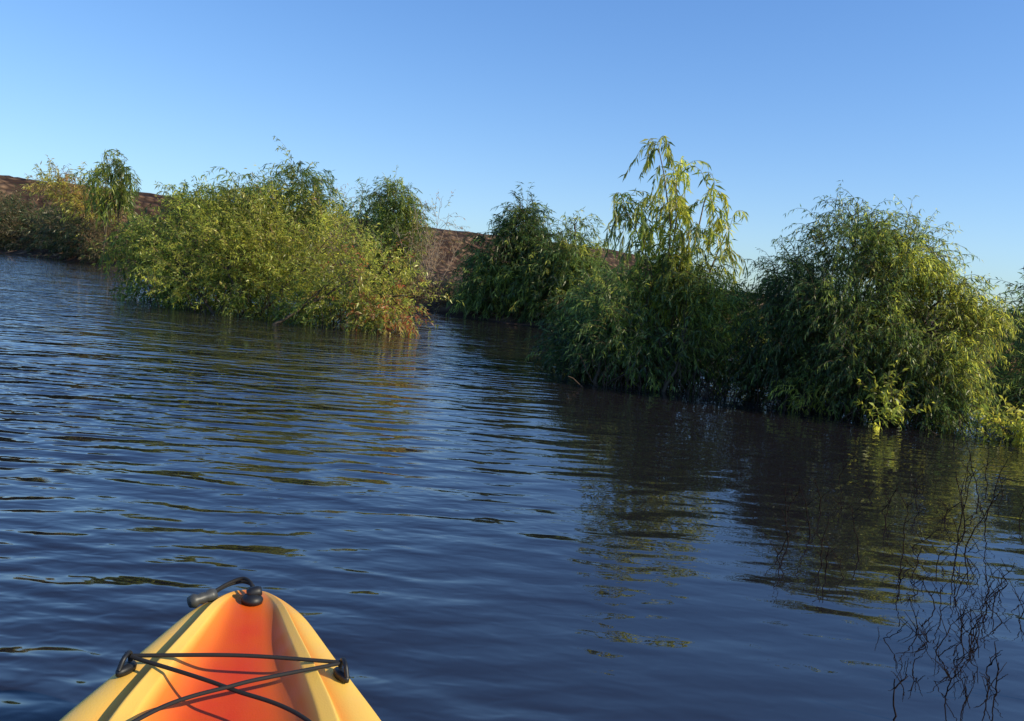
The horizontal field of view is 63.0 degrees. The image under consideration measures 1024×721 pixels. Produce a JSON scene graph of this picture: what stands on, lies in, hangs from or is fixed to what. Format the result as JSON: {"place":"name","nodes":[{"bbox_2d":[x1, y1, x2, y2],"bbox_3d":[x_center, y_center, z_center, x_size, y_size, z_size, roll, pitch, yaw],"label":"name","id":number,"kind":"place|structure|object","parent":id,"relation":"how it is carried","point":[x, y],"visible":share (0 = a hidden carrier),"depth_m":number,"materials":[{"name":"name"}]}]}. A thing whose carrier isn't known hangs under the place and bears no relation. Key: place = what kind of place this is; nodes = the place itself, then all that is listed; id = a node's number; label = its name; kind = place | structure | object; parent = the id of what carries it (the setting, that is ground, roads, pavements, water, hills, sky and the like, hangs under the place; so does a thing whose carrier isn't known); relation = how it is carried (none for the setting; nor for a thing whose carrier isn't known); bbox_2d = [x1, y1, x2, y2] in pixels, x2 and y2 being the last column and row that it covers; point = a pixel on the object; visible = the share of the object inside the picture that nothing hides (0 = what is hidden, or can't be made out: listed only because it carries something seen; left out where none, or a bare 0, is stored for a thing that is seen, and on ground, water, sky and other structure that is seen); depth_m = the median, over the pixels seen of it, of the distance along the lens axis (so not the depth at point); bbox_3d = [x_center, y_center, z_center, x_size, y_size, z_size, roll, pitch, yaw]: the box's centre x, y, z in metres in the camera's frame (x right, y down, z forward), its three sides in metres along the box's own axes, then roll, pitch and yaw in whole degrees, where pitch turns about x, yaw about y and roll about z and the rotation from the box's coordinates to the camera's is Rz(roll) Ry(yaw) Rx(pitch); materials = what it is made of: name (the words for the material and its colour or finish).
{"place":"outdoors","nodes":[
{"label":"outdoors","id":0,"kind":"place"},
{"bbox_2d":[0,253,1023,720],"bbox_3d":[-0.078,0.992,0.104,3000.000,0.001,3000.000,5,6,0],"label":"lake water","id":1,"kind":"structure","parent":0,"point":[462,519],"depth_m":3.36,"materials":[{"name":"blue liquid"}]},
{"bbox_2d":[59,577,380,720],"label":"kayak","id":2,"kind":"object","parent":1,"relation":"on","point":[253,652],"visible":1,"depth_m":1.32,"materials":[{"name":"plastic"}]},
{"bbox_2d":[90,135,464,335],"bbox_3d":[-3.984,-2.107,13.542,3.817,3.365,7.209,-1,8,-43],"label":"willow shrub","id":3,"kind":"object","parent":1,"relation":"in","point":[267,216],"visible":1,"depth_m":13.44,"materials":[{"name":"green plant"}]},
{"bbox_2d":[311,172,366,287],"bbox_3d":[-4.836,-3.418,22.665,1.756,3.351,1.848,-1,8,-40],"label":"dry sapling","id":4,"kind":"object","parent":1,"relation":"on","point":[338,221],"visible":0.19,"depth_m":22.70,"materials":[{"name":"green plant"}]},
{"bbox_2d":[396,191,470,298],"bbox_3d":[-1.822,-2.637,20.008,1.782,2.859,1.573,10,8,43],"label":"dry sapling","id":5,"kind":"object","parent":1,"relation":"on","point":[428,251],"visible":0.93,"depth_m":19.91,"materials":[{"name":"brown plant"}]},
{"bbox_2d":[767,432,1023,719],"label":"bare twigs","id":6,"kind":"object","parent":1,"relation":"in","point":[960,609],"visible":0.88,"depth_m":2.99,"materials":[{"name":"brown plant"}]},
{"bbox_2d":[853,359,1023,444],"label":"willow shrub","id":7,"kind":"object","parent":1,"relation":"on","point":[1017,424],"visible":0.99,"depth_m":6.54,"materials":[{"name":"green plant"}]},
{"bbox_2d":[968,267,1023,430],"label":"willow shrub","id":8,"kind":"object","parent":1,"relation":"in","point":[1013,379],"visible":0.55,"depth_m":7.51,"materials":[{"name":"green plant"}]},
{"bbox_2d":[0,175,1023,388],"bbox_3d":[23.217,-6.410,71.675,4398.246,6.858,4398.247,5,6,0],"label":"ground","id":9,"kind":"structure","parent":0,"point":[7,182],"depth_m":60.49,"materials":[{"name":"brown soil"}]},
{"bbox_2d":[17,155,139,256],"bbox_3d":[-19.097,-6.523,36.988,5.338,4.839,3.216,7,6,20],"label":"dry shrub","id":10,"kind":"object","parent":9,"relation":"on","point":[75,198],"visible":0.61,"depth_m":36.60,"materials":[{"name":"green plant"}]},
{"bbox_2d":[66,149,141,264],"bbox_3d":[-16.491,-6.171,34.191,2.597,5.135,2.592,8,7,28],"label":"willow tree","id":11,"kind":"object","parent":9,"relation":"on","point":[117,187],"visible":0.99,"depth_m":33.97,"materials":[{"name":"green plant"}]},
{"bbox_2d":[329,168,439,295],"bbox_3d":[-3.369,-3.086,21.098,3.056,3.760,2.614,5,6,0],"label":"willow tree","id":12,"kind":"object","parent":9,"relation":"on","point":[391,216],"visible":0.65,"depth_m":20.83,"materials":[{"name":"green plant"}]},
{"bbox_2d":[368,211,448,292],"bbox_3d":[-2.629,-2.489,20.371,1.999,2.343,1.325,2,6,-23],"label":"dry sapling","id":13,"kind":"object","parent":9,"relation":"on","point":[412,237],"visible":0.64,"depth_m":20.31,"materials":[{"name":"brown plant"}]},
{"bbox_2d":[0,184,1023,381],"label":"shoreline brush","id":14,"kind":"object","parent":9,"relation":"on","point":[19,228],"visible":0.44,"depth_m":36.99,"materials":[{"name":"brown plant"}]},
{"bbox_2d":[437,182,589,320],"bbox_3d":[0.115,-2.176,17.673,3.362,3.235,2.610,5,6,0],"label":"willow tree","id":15,"kind":"object","parent":9,"relation":"on","point":[510,239],"visible":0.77,"depth_m":17.41,"materials":[{"name":"green plant"}]},
{"bbox_2d":[505,206,675,325],"bbox_3d":[1.710,-1.707,16.476,4.198,2.835,2.578,10,8,41],"label":"willow tree","id":16,"kind":"object","parent":9,"relation":"on","point":[572,257],"visible":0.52,"depth_m":16.64,"materials":[{"name":"green plant"}]},
{"bbox_2d":[524,136,780,403],"bbox_3d":[1.512,-0.873,8.657,2.681,2.753,2.530,5,6,0],"label":"willow tree","id":17,"kind":"object","parent":9,"relation":"on","point":[645,349],"visible":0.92,"depth_m":8.18,"materials":[{"name":"green plant"}]},
{"bbox_2d":[709,179,1023,436],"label":"willow tree","id":18,"kind":"object","parent":9,"relation":"on","point":[802,311],"visible":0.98,"depth_m":7.10,"materials":[{"name":"green plant"}]},
{"bbox_2d":[0,0,1023,312],"label":"sky","id":19,"kind":"structure","parent":0,"point":[784,101],"materials":[{"name":"blue"}]}
]}

